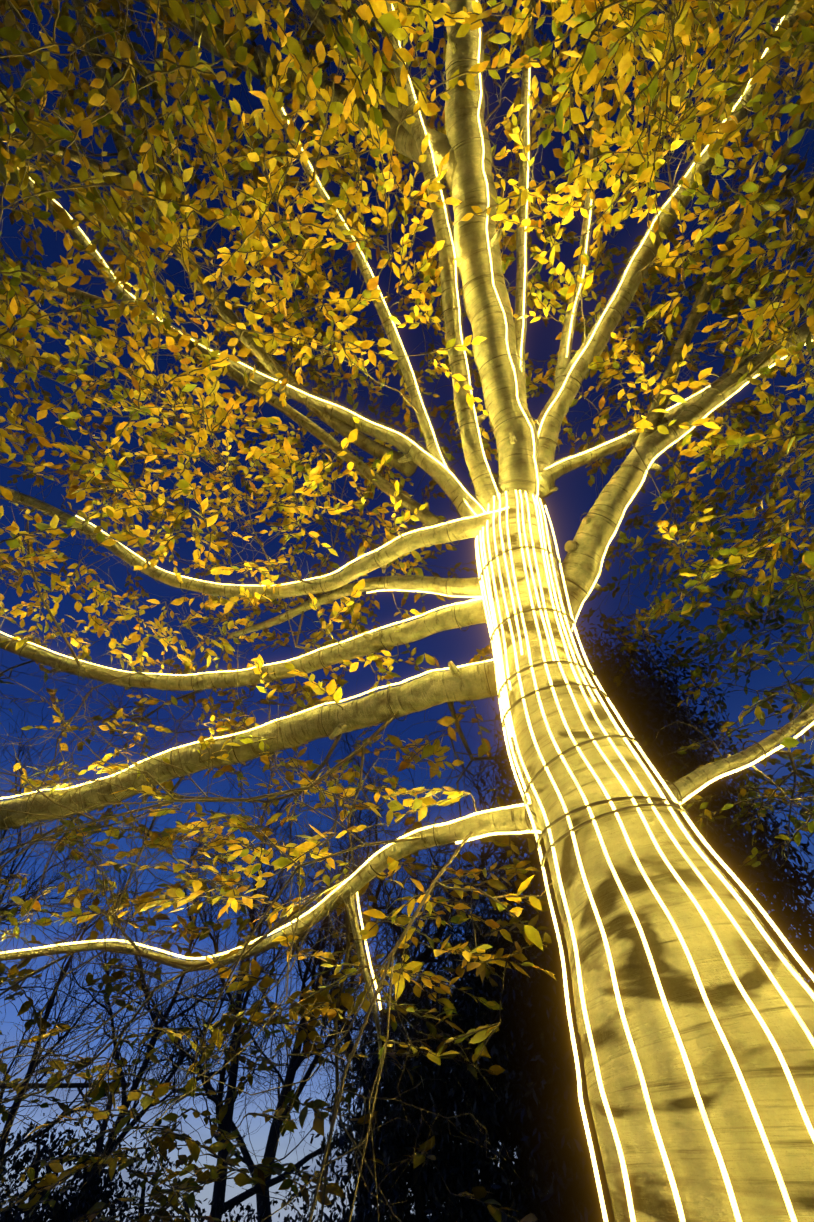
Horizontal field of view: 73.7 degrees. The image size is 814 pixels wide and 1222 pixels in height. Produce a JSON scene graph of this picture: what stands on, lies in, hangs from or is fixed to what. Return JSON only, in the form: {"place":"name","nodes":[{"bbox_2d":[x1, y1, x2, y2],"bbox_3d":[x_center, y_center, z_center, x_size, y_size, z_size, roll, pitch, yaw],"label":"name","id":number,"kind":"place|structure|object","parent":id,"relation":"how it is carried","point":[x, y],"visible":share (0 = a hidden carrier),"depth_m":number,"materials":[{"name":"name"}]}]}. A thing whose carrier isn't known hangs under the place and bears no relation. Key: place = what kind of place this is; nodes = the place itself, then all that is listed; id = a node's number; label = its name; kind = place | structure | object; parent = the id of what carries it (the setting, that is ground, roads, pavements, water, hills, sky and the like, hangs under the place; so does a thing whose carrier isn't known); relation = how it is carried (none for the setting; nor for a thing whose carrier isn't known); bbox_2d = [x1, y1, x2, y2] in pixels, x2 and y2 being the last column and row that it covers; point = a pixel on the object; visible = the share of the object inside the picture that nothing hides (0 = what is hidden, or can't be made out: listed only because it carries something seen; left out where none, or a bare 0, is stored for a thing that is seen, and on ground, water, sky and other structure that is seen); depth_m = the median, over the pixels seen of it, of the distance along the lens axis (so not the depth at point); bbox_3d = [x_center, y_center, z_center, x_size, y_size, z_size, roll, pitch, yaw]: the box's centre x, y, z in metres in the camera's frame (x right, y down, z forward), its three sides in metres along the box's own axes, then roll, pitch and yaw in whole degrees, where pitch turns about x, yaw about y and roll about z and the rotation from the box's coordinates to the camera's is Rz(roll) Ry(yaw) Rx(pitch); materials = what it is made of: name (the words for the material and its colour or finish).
{"place":"outdoors","nodes":[
{"label":"outdoors","id":0,"kind":"place"},
{"bbox_2d":[0,608,813,1221],"bbox_3d":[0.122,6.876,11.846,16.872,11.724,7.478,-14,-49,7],"label":"trees","id":1,"kind":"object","parent":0,"point":[552,1120],"depth_m":9.17,"materials":[{"name":"black plant"}]},
{"bbox_2d":[0,0,813,1221],"label":"sky","id":2,"kind":"structure","parent":0,"point":[574,497],"materials":[{"name":"blue"}]},
{"label":"ground","id":3,"kind":"structure","parent":0,"visible":0},
{"bbox_2d":[0,1074,129,1213],"bbox_3d":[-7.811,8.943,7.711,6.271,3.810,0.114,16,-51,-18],"label":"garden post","id":4,"kind":"object","parent":3,"relation":"on","point":[78,1086],"visible":0.4,"depth_m":9.43,"materials":[{"name":"brown wood"}]},
{"bbox_2d":[0,659,541,1221],"bbox_3d":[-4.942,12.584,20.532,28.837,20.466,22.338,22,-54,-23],"label":"bare trees","id":5,"kind":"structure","parent":3,"relation":"on","point":[180,1055],"depth_m":18.02,"materials":[{"name":"black plant"}]},
{"bbox_2d":[26,647,759,1221],"bbox_3d":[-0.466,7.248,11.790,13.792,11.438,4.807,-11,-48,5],"label":"evergreen stems","id":6,"kind":"object","parent":3,"relation":"on","point":[420,1197],"visible":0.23,"depth_m":9.18,"materials":[{"name":"black plant"}]},
{"bbox_2d":[0,0,813,1221],"bbox_3d":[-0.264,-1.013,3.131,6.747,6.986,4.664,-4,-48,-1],"label":"beech tree","id":7,"kind":"object","parent":3,"relation":"on","point":[698,1176],"visible":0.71,"depth_m":2.89,"materials":[{"name":"yellow plant"}]},
{"bbox_2d":[0,0,787,1073],"bbox_3d":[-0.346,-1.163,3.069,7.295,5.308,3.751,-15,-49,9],"label":"cable ties","id":8,"kind":"object","parent":7,"relation":"attached to","point":[606,814],"visible":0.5,"depth_m":2.55,"materials":[{"name":"black"}]},
{"bbox_2d":[0,0,813,1221],"bbox_3d":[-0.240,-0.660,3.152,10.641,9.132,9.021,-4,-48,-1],"label":"foliage","id":9,"kind":"object","parent":7,"relation":"attached to","point":[52,76],"depth_m":3.22,"materials":[{"name":"yellow plant"}]},
{"bbox_2d":[0,0,813,1221],"bbox_3d":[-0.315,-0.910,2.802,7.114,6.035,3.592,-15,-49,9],"label":"string lights","id":10,"kind":"object","parent":7,"relation":"attached to","point":[500,678],"visible":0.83,"depth_m":2.06}
]}

